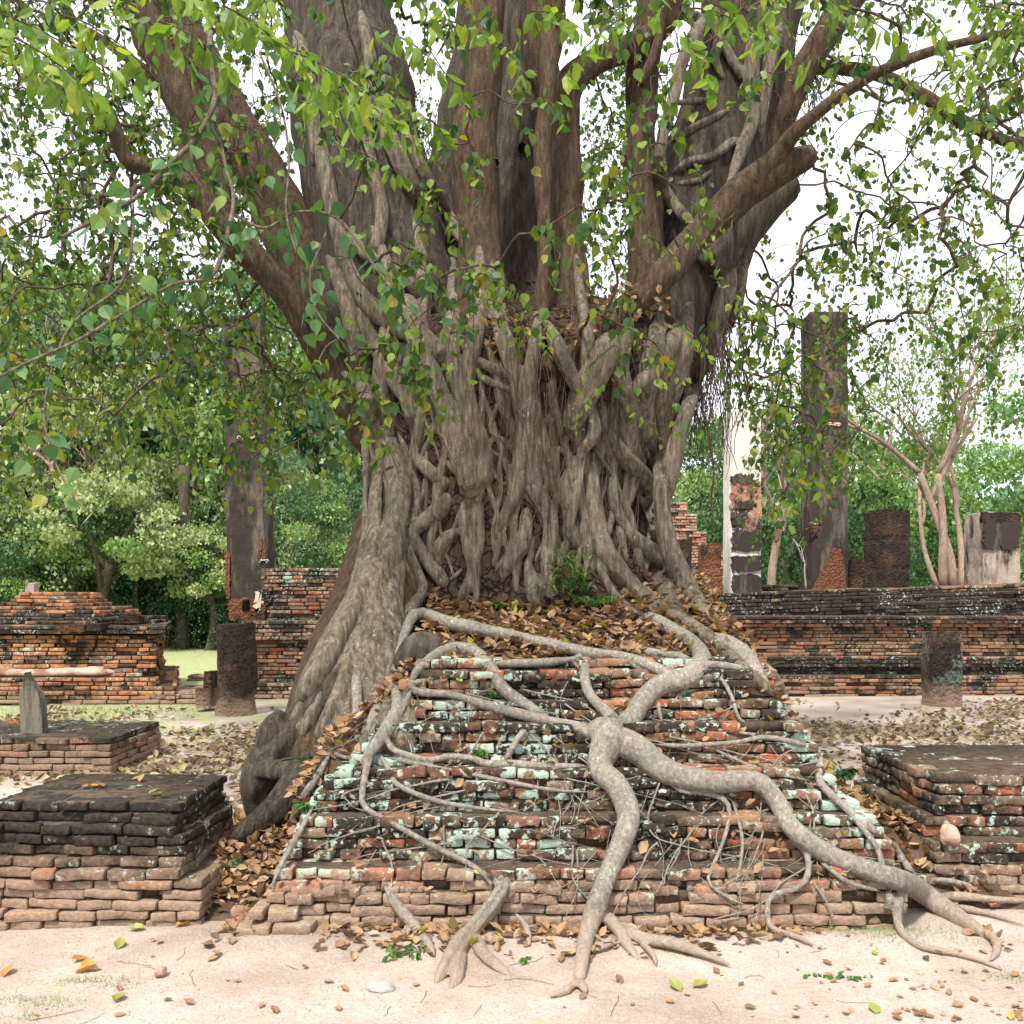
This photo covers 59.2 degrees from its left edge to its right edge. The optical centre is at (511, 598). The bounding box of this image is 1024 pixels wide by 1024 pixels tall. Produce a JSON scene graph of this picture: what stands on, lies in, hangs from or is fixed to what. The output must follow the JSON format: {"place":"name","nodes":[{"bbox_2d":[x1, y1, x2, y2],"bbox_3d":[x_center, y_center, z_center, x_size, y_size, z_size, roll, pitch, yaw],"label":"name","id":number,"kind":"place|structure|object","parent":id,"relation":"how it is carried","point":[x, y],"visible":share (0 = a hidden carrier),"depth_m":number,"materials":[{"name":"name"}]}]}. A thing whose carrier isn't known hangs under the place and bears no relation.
{"place":"outdoors","nodes":[
{"label":"outdoors","id":0,"kind":"place"},
{"bbox_2d":[243,568,339,699],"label":"brick wall","id":1,"kind":"structure","parent":0,"point":[296,599],"depth_m":14.16,"materials":[{"name":"brick"}]},
{"bbox_2d":[222,315,274,620],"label":"stone pillar","id":2,"kind":"structure","parent":1,"relation":"on","point":[249,555],"depth_m":14.60,"materials":[{"name":"stone"}]},
{"bbox_2d":[0,629,1023,1023],"bbox_3d":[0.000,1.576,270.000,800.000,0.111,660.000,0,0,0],"label":"ground","id":3,"kind":"structure","parent":0,"point":[246,955],"depth_m":3.83,"materials":[{"name":"sand"}]},
{"bbox_2d":[0,964,13,976],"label":"fallen leaf","id":4,"kind":"object","parent":3,"relation":"on","point":[5,971],"visible":1,"depth_m":3.85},
{"bbox_2d":[0,482,59,605],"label":"bush","id":5,"kind":"object","parent":3,"relation":"on","point":[9,524],"visible":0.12,"depth_m":26.54,"materials":[{"name":"green plant"}]},
{"bbox_2d":[0,340,79,556],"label":"broadleaf tree","id":6,"kind":"object","parent":3,"relation":"on","point":[40,450],"visible":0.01,"depth_m":32.38,"materials":[{"name":"green plant"}]},
{"bbox_2d":[0,499,97,591],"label":"broadleaf tree","id":7,"kind":"object","parent":3,"relation":"on","point":[30,552],"visible":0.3,"depth_m":26.56,"materials":[{"name":"green plant"}]},
{"bbox_2d":[0,511,99,605],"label":"bush","id":8,"kind":"object","parent":3,"relation":"on","point":[7,598],"visible":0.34,"depth_m":26.10,"materials":[{"name":"green plant"}]},
{"bbox_2d":[46,460,60,588],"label":"tree trunk","id":9,"kind":"object","parent":3,"relation":"on","point":[50,486],"visible":0.06,"depth_m":27.99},
{"bbox_2d":[0,487,160,614],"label":"bush","id":10,"kind":"object","parent":3,"relation":"on","point":[112,593],"visible":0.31,"depth_m":27.41,"materials":[{"name":"green plant"}]},
{"bbox_2d":[0,720,161,775],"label":"brick platform","id":11,"kind":"structure","parent":3,"relation":"on","point":[106,746],"depth_m":7.96,"materials":[{"name":"brick"}]},
{"bbox_2d":[19,671,47,733],"bbox_3d":[-4.374,0.999,8.248,0.224,0.662,0.127,0,0,0],"label":"standing stone","id":12,"kind":"object","parent":11,"relation":"on","point":[33,709],"visible":0.85,"depth_m":8.20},
{"bbox_2d":[75,964,95,971],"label":"fallen leaf","id":13,"kind":"object","parent":3,"relation":"on","point":[82,968],"visible":1,"depth_m":3.84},
{"bbox_2d":[0,592,179,705],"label":"temple base","id":14,"kind":"object","parent":3,"relation":"on","point":[116,663],"visible":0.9,"depth_m":13.61,"materials":[{"name":"orange brick"}]},
{"bbox_2d":[25,583,39,591],"bbox_3d":[-8.032,-0.154,15.092,0.161,0.238,0.183,0,0,0],"label":"stone stub","id":15,"kind":"object","parent":14,"relation":"on","point":[31,587],"visible":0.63,"depth_m":15.01,"materials":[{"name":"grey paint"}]},
{"bbox_2d":[54,623,87,631],"bbox_3d":[-6.532,0.427,13.451,0.492,0.115,0.309,0,0,0],"label":"stone slab","id":16,"kind":"object","parent":14,"relation":"on","point":[79,627],"depth_m":13.31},
{"bbox_2d":[86,623,109,630],"bbox_3d":[-6.206,0.416,13.520,0.278,0.111,0.332,0,0,0],"label":"stone slab","id":17,"kind":"object","parent":14,"relation":"on","point":[96,626],"depth_m":13.37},
{"bbox_2d":[118,615,144,622],"bbox_3d":[-5.963,0.317,14.142,0.345,0.123,0.307,0,0,0],"label":"stone slab","id":18,"kind":"object","parent":14,"relation":"on","point":[129,619],"depth_m":14.00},
{"bbox_2d":[0,274,197,634],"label":"broadleaf tree","id":19,"kind":"object","parent":3,"relation":"on","point":[114,353],"visible":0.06,"depth_m":31.60,"materials":[{"name":"green plant"}]},
{"bbox_2d":[0,303,107,426],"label":"dead tree","id":20,"kind":"object","parent":19,"relation":"attached to","point":[47,345],"visible":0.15,"depth_m":30.05,"materials":[{"name":"green plant"}]},
{"bbox_2d":[18,464,185,598],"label":"broadleaf tree","id":21,"kind":"object","parent":3,"relation":"on","point":[132,557],"visible":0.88,"depth_m":26.68,"materials":[{"name":"green plant"}]},
{"bbox_2d":[0,246,203,613],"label":"broadleaf tree","id":22,"kind":"object","parent":3,"relation":"on","point":[46,284],"visible":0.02,"depth_m":36.49,"materials":[{"name":"green plant"}]},
{"bbox_2d":[0,347,224,591],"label":"broadleaf tree","id":23,"kind":"object","parent":3,"relation":"on","point":[197,416],"visible":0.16,"depth_m":28.84,"materials":[{"name":"green plant"}]},
{"bbox_2d":[0,411,110,512],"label":"dead tree","id":24,"kind":"object","parent":23,"relation":"attached to","point":[47,462],"visible":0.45,"depth_m":27.81,"materials":[{"name":"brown plant"}]},
{"bbox_2d":[6,268,221,597],"bbox_3d":[-17.363,-6.271,40.698,12.986,16.798,12.063,0,0,28],"label":"broadleaf tree","id":25,"kind":"object","parent":3,"relation":"on","point":[206,332],"depth_m":38.27,"materials":[{"name":"green plant"}]},
{"bbox_2d":[0,774,237,930],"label":"brick block","id":26,"kind":"structure","parent":3,"relation":"on","point":[121,850],"depth_m":4.44,"materials":[{"name":"brick"}]},
{"bbox_2d":[114,936,125,949],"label":"fallen leaf","id":27,"kind":"object","parent":3,"relation":"on","point":[119,942],"visible":1,"depth_m":4.12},
{"bbox_2d":[0,703,242,785],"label":"grass","id":28,"kind":"structure","parent":3,"relation":"on","point":[118,716],"depth_m":12.29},
{"bbox_2d":[132,463,138,607],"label":"tree trunk","id":29,"kind":"object","parent":3,"relation":"on","point":[135,582],"visible":0.17,"depth_m":28.46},
{"bbox_2d":[0,704,277,812],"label":"leaf litter","id":30,"kind":"object","parent":3,"relation":"on","point":[180,765],"visible":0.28,"depth_m":8.92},
{"bbox_2d":[75,510,205,648],"bbox_3d":[-12.222,-0.439,29.450,4.272,5.332,4.317,0,0,-10],"label":"bush","id":31,"kind":"object","parent":3,"relation":"on","point":[149,609],"visible":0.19,"depth_m":28.63,"materials":[{"name":"green plant"}]},
{"bbox_2d":[154,966,166,977],"bbox_3d":[-1.480,1.571,3.796,0.052,0.043,0.056,-12,-8,1],"label":"stone","id":32,"kind":"object","parent":3,"relation":"on","point":[160,971],"visible":1,"depth_m":3.78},
{"bbox_2d":[19,257,325,643],"bbox_3d":[-13.337,-5.155,36.328,12.041,17.668,11.916,0,0,-11],"label":"broadleaf tree","id":33,"kind":"object","parent":3,"relation":"on","point":[227,285],"visible":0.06,"depth_m":33.03,"materials":[{"name":"green plant"}]},
{"bbox_2d":[144,685,202,704],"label":"brick steps","id":34,"kind":"structure","parent":3,"relation":"on","point":[184,695],"depth_m":13.23,"materials":[{"name":"brick"}]},
{"bbox_2d":[114,492,242,649],"bbox_3d":[-10.882,-0.624,29.862,4.710,5.817,4.661,0,0,-28],"label":"bush","id":35,"kind":"object","parent":3,"relation":"on","point":[161,597],"visible":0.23,"depth_m":28.84,"materials":[{"name":"green plant"}]},
{"bbox_2d":[0,439,361,648],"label":"hanging creepers","id":36,"kind":"object","parent":3,"relation":"on","point":[189,512],"visible":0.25,"depth_m":27.50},
{"bbox_2d":[174,465,190,648],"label":"tree trunk","id":37,"kind":"object","parent":3,"relation":"on","point":[179,625],"visible":0.48,"depth_m":28.88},
{"bbox_2d":[187,674,203,680],"bbox_3d":[-6.096,1.542,17.699,0.465,0.116,0.418,0,0,0],"label":"brick pile","id":38,"kind":"object","parent":3,"relation":"on","point":[195,677],"visible":0.67,"depth_m":17.52,"materials":[{"name":"brick"}]},
{"bbox_2d":[153,520,243,650],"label":"broadleaf tree","id":39,"kind":"object","parent":3,"relation":"on","point":[193,589],"visible":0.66,"depth_m":27.29,"materials":[{"name":"green plant"}]},
{"bbox_2d":[118,451,283,642],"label":"broadleaf tree","id":40,"kind":"object","parent":3,"relation":"on","point":[153,480],"visible":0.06,"depth_m":30.74,"materials":[{"name":"green plant"}]},
{"bbox_2d":[195,687,217,707],"bbox_3d":[-4.220,1.349,12.496,0.233,0.269,0.427,0,0,0],"label":"rubble block","id":41,"kind":"object","parent":3,"relation":"on","point":[206,697],"depth_m":12.29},
{"bbox_2d":[203,670,217,687],"bbox_3d":[-4.195,1.115,12.545,0.121,0.236,0.310,0,0,0],"label":"rubble block","id":42,"kind":"object","parent":41,"relation":"on","point":[210,679],"depth_m":12.40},
{"bbox_2d":[79,249,362,622],"bbox_3d":[-11.987,-5.624,39.172,13.122,19.241,12.582,0,0,4],"label":"broadleaf tree","id":43,"kind":"object","parent":3,"relation":"on","point":[315,442],"visible":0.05,"depth_m":35.73,"materials":[{"name":"green plant"}]},
{"bbox_2d":[173,521,291,650],"bbox_3d":[-8.876,-0.253,28.938,3.884,4.848,3.925,0,0,0],"label":"bush","id":44,"kind":"object","parent":3,"relation":"on","point":[221,605],"visible":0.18,"depth_m":28.00,"materials":[{"name":"green plant"}]},
{"bbox_2d":[215,623,257,716],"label":"stone column","id":45,"kind":"structure","parent":3,"relation":"on","point":[237,668],"depth_m":11.84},
{"bbox_2d":[166,329,362,646],"bbox_3d":[-7.904,-4.057,33.022,8.405,12.149,8.121,0,0,-7],"label":"broadleaf tree","id":46,"kind":"object","parent":3,"relation":"on","point":[207,480],"visible":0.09,"depth_m":30.43,"materials":[{"name":"green plant"}]},
{"bbox_2d":[196,287,359,633],"bbox_3d":[-8.556,-6.481,42.044,12.008,17.356,11.601,0,0,29],"label":"broadleaf tree","id":47,"kind":"object","parent":3,"relation":"on","point":[276,417],"depth_m":39.02,"materials":[{"name":"green plant"}]},
{"bbox_2d":[221,482,357,622],"bbox_3d":[-6.545,-0.698,28.002,4.816,6.011,4.867,0,0,-34],"label":"bush","id":48,"kind":"object","parent":3,"relation":"on","point":[297,524],"visible":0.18,"depth_m":26.79,"materials":[{"name":"green plant"}]},
{"bbox_2d":[217,348,362,538],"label":"broadleaf tree","id":49,"kind":"object","parent":3,"relation":"on","point":[304,461],"visible":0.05,"depth_m":32.08,"materials":[{"name":"green plant"}]},
{"bbox_2d":[275,520,350,567],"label":"broadleaf tree","id":50,"kind":"object","parent":3,"relation":"on","point":[318,530],"visible":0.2,"depth_m":27.77,"materials":[{"name":"green plant"}]},
{"bbox_2d":[272,461,353,567],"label":"broadleaf tree","id":51,"kind":"object","parent":3,"relation":"on","point":[288,484],"visible":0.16,"depth_m":30.50,"materials":[{"name":"green plant"}]},
{"bbox_2d":[274,472,362,567],"bbox_3d":[-5.424,-0.846,29.148,5.127,6.399,5.180,0,0,44],"label":"bush","id":52,"kind":"object","parent":3,"relation":"on","point":[320,507],"visible":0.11,"depth_m":27.95,"materials":[{"name":"green plant"}]},
{"bbox_2d":[367,980,394,992],"bbox_3d":[-0.534,1.580,3.670,0.118,0.025,0.077,6,15,-3],"label":"stone","id":53,"kind":"object","parent":3,"relation":"on","point":[379,986],"visible":1,"depth_m":3.66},
{"bbox_2d":[379,942,425,962],"bbox_3d":[-0.485,1.561,3.987,0.214,0.085,0.150,0,0,0],"label":"weed","id":54,"kind":"object","parent":3,"relation":"on","point":[402,953],"visible":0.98,"depth_m":3.98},
{"bbox_2d":[29,946,865,1023],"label":"twig debris","id":55,"kind":"object","parent":3,"relation":"on","point":[425,990],"visible":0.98,"depth_m":3.62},
{"bbox_2d":[0,0,1023,997],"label":"banyan tree","id":56,"kind":"object","parent":3,"relation":"on","point":[381,255],"visible":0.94,"depth_m":6.01,"materials":[{"name":"brown plant"}]},
{"bbox_2d":[440,277,672,354],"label":"leaf litter","id":57,"kind":"object","parent":56,"relation":"on","point":[665,307],"visible":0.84,"depth_m":6.02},
{"bbox_2d":[0,394,1023,628],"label":"wood","id":58,"kind":"object","parent":3,"relation":"on","point":[1006,493],"depth_m":48.05,"materials":[{"name":"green plant"}]},
{"bbox_2d":[0,928,1023,1023],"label":"grit","id":59,"kind":"object","parent":3,"relation":"on","point":[399,1000],"visible":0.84,"depth_m":3.73,"materials":[{"name":"beige"}]},
{"bbox_2d":[81,957,94,971],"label":"fallen leaf","id":60,"kind":"object","parent":59,"relation":"on","point":[88,961],"visible":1,"depth_m":3.90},
{"bbox_2d":[232,655,907,936],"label":"brick plinth","id":61,"kind":"structure","parent":3,"relation":"on","point":[302,901],"depth_m":4.48,"materials":[{"name":"brick"}]},
{"bbox_2d":[292,801,328,812],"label":"weed","id":62,"kind":"object","parent":61,"relation":"on","point":[303,806],"visible":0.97,"depth_m":4.57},
{"bbox_2d":[393,631,440,669],"bbox_3d":[-0.565,0.342,5.411,0.254,0.321,0.246,16,3,-31],"label":"stone","id":63,"kind":"object","parent":61,"relation":"on","point":[419,645],"visible":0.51,"depth_m":5.33,"materials":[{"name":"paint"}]},
{"bbox_2d":[471,748,487,758],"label":"weed","id":64,"kind":"object","parent":61,"relation":"on","point":[480,753],"visible":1,"depth_m":4.75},
{"bbox_2d":[279,657,866,896],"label":"leaf litter","id":65,"kind":"object","parent":61,"relation":"on","point":[643,846],"visible":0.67,"depth_m":4.60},
{"bbox_2d":[202,911,1013,961],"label":"leaf litter","id":66,"kind":"object","parent":3,"relation":"on","point":[230,925],"visible":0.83,"depth_m":4.14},
{"bbox_2d":[669,978,682,991],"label":"fallen leaf","id":67,"kind":"object","parent":3,"relation":"on","point":[677,984],"visible":1,"depth_m":3.70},
{"bbox_2d":[693,979,707,985],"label":"fallen leaf","id":68,"kind":"object","parent":3,"relation":"on","point":[697,982],"visible":1,"depth_m":3.73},
{"bbox_2d":[677,417,800,584],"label":"broadleaf tree","id":69,"kind":"object","parent":3,"relation":"on","point":[717,522],"visible":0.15,"depth_m":25.30,"materials":[{"name":"green plant"}]},
{"bbox_2d":[670,397,867,559],"bbox_3d":[9.763,-2.911,35.845,8.804,9.628,8.178,0,0,-33],"label":"broadleaf tree","id":70,"kind":"object","parent":3,"relation":"on","point":[678,495],"visible":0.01,"depth_m":34.97,"materials":[{"name":"green plant"}]},
{"bbox_2d":[676,403,904,589],"bbox_3d":[9.153,-1.921,29.798,7.379,9.210,7.457,0,0,35],"label":"broadleaf tree","id":71,"kind":"object","parent":3,"relation":"on","point":[887,494],"visible":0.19,"depth_m":28.41,"materials":[{"name":"green plant"}]},
{"bbox_2d":[716,429,915,582],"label":"broadleaf tree","id":72,"kind":"object","parent":3,"relation":"on","point":[900,481],"visible":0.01,"depth_m":38.73,"materials":[{"name":"green plant"}]},
{"bbox_2d":[803,971,872,981],"bbox_3d":[1.379,1.598,3.797,0.305,0.056,0.062,0,0,6],"label":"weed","id":73,"kind":"object","parent":3,"relation":"on","point":[831,977],"visible":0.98,"depth_m":3.80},
{"bbox_2d":[711,582,1023,696],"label":"brick wall","id":74,"kind":"structure","parent":3,"relation":"on","point":[844,642],"depth_m":14.86,"materials":[{"name":"brick"}]},
{"bbox_2d":[677,540,691,570],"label":"laterite pillar","id":75,"kind":"structure","parent":74,"relation":"on","point":[685,547],"depth_m":15.99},
{"bbox_2d":[698,543,722,593],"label":"laterite pillar","id":76,"kind":"structure","parent":74,"relation":"on","point":[709,562],"depth_m":16.11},
{"bbox_2d":[723,410,762,592],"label":"stone pillar","id":77,"kind":"structure","parent":74,"relation":"on","point":[741,574],"depth_m":16.39,"materials":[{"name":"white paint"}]},
{"bbox_2d":[794,537,806,588],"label":"dead tree","id":78,"kind":"object","parent":74,"relation":"on","point":[801,553],"visible":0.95,"depth_m":15.87,"materials":[{"name":"white wood"}]},
{"bbox_2d":[800,311,848,589],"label":"stone pillar","id":79,"kind":"structure","parent":74,"relation":"on","point":[826,552],"depth_m":16.80,"materials":[{"name":"stone"}]},
{"bbox_2d":[863,509,910,587],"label":"laterite pillar","id":80,"kind":"structure","parent":74,"relation":"on","point":[886,537],"depth_m":15.55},
{"bbox_2d":[963,511,1021,584],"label":"stone pillar","id":81,"kind":"structure","parent":74,"relation":"on","point":[991,539],"depth_m":16.21,"materials":[{"name":"grey paint"}]},
{"bbox_2d":[868,1002,880,1012],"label":"fallen leaf","id":82,"kind":"object","parent":3,"relation":"on","point":[874,1007],"visible":1,"depth_m":3.51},
{"bbox_2d":[761,401,993,586],"bbox_3d":[12.678,-2.628,32.975,7.865,9.080,8.141,0,0,-14],"label":"broadleaf tree","id":83,"kind":"object","parent":3,"relation":"on","point":[948,493],"visible":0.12,"depth_m":31.09,"materials":[{"name":"green plant"}]},
{"bbox_2d":[849,532,934,586],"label":"broadleaf tree","id":84,"kind":"object","parent":3,"relation":"on","point":[916,558],"visible":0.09,"depth_m":26.54,"materials":[{"name":"green plant"}]},
{"bbox_2d":[762,242,1023,585],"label":"pink bark tree","id":85,"kind":"object","parent":3,"relation":"on","point":[947,571],"visible":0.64,"depth_m":25.39,"materials":[{"name":"green plant"}]},
{"bbox_2d":[789,696,1023,787],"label":"leaf litter","id":86,"kind":"object","parent":3,"relation":"on","point":[975,734],"visible":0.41,"depth_m":10.52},
{"bbox_2d":[848,445,1023,586],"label":"broadleaf tree","id":87,"kind":"object","parent":3,"relation":"on","point":[897,469],"visible":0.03,"depth_m":36.34,"materials":[{"name":"green plant"}]},
{"bbox_2d":[854,743,1023,897],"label":"brick block","id":88,"kind":"structure","parent":3,"relation":"on","point":[974,793],"depth_m":4.92,"materials":[{"name":"brick"}]},
{"bbox_2d":[940,824,960,845],"bbox_3d":[2.302,1.240,4.736,0.081,0.117,0.103,14,-23,-41],"label":"stone","id":89,"kind":"object","parent":88,"relation":"on","point":[949,834],"visible":1,"depth_m":4.71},
{"bbox_2d":[920,631,962,706],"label":"stone column","id":90,"kind":"structure","parent":3,"relation":"on","point":[941,662],"depth_m":12.91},
{"bbox_2d":[898,368,1023,568],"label":"broadleaf tree","id":91,"kind":"object","parent":3,"relation":"on","point":[1011,411],"visible":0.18,"depth_m":35.99,"materials":[{"name":"green plant"}]},
{"bbox_2d":[907,442,1023,583],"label":"broadleaf tree","id":92,"kind":"object","parent":3,"relation":"on","point":[1015,461],"visible":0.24,"depth_m":30.77,"materials":[{"name":"green plant"}]},
{"bbox_2d":[910,516,1023,586],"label":"broadleaf tree","id":93,"kind":"object","parent":3,"relation":"on","point":[953,544],"visible":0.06,"depth_m":29.98,"materials":[{"name":"green plant"}]},
{"bbox_2d":[0,916,1023,1023],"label":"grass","id":94,"kind":"structure","parent":0,"point":[841,930],"depth_m":3.79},
{"bbox_2d":[0,0,1023,510],"label":"sky","id":95,"kind":"structure","parent":0,"point":[803,210],"materials":[{"name":"white"}]},
{"bbox_2d":[203,582,1023,920],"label":"earth bank","id":96,"kind":"structure","parent":0,"point":[219,914],"depth_m":4.92,"materials":[{"name":"soil"}]},
{"bbox_2d":[227,852,244,873],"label":"weed","id":97,"kind":"object","parent":96,"relation":"on","point":[235,862],"visible":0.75,"depth_m":4.74,"materials":[{"name":"green plant"}]},
{"bbox_2d":[230,905,249,921],"bbox_3d":[-1.339,1.550,4.446,0.111,0.082,0.084,-14,-13,26],"label":"stone","id":98,"kind":"object","parent":96,"relation":"on","point":[238,910],"visible":0.75,"depth_m":4.41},
{"bbox_2d":[204,657,412,916],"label":"leaf litter","id":99,"kind":"object","parent":96,"relation":"on","point":[261,887],"visible":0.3,"depth_m":4.82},
{"bbox_2d":[536,545,608,597],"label":"sapling","id":100,"kind":"object","parent":96,"relation":"on","point":[570,577],"visible":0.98,"depth_m":5.82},
{"bbox_2d":[371,571,786,701],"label":"leaf litter","id":101,"kind":"object","parent":96,"relation":"on","point":[627,645],"visible":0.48,"depth_m":5.64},
{"bbox_2d":[571,594,619,606],"bbox_3d":[0.543,0.008,5.836,0.309,0.094,0.308,0,0,0],"label":"plant","id":102,"kind":"object","parent":101,"relation":"on","point":[584,598],"visible":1,"depth_m":5.81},
{"bbox_2d":[831,767,858,781],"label":"weed","id":103,"kind":"object","parent":96,"relation":"on","point":[845,774],"visible":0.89,"depth_m":6.19,"materials":[{"name":"green plant"}]},
{"bbox_2d":[772,677,1002,906],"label":"leaf litter","id":104,"kind":"object","parent":96,"relation":"on","point":[870,805],"visible":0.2,"depth_m":4.97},
{"bbox_2d":[848,291,927,508],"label":"slender tree","id":105,"kind":"object","parent":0,"point":[889,442],"visible":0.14,"depth_m":29.59,"materials":[{"name":"green plant"}]},
{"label":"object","id":106,"kind":"structure","parent":0,"visible":0},
{"bbox_2d":[670,502,722,584],"bbox_3d":[4.253,-0.882,20.279,1.975,2.365,2.631,0,0,0],"label":"brick ruin","id":107,"kind":"object","parent":106,"relation":"on","point":[685,527],"visible":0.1,"depth_m":19.00,"materials":[{"name":"brick"}]},
{"bbox_2d":[722,585,798,591],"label":"brick wall","id":108,"kind":"structure","parent":106,"relation":"on","point":[777,587],"depth_m":18.00,"materials":[{"name":"brick"}]},
{"bbox_2d":[746,382,801,584],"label":"slender tree","id":109,"kind":"object","parent":106,"relation":"on","point":[772,567],"visible":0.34,"depth_m":20.94,"materials":[{"name":"green plant"}]},
{"bbox_2d":[848,558,864,587],"bbox_3d":[6.664,-0.423,17.495,0.439,0.725,0.449,0,0,0],"label":"laterite stump","id":110,"kind":"object","parent":106,"relation":"on","point":[856,569],"visible":0.53,"depth_m":17.36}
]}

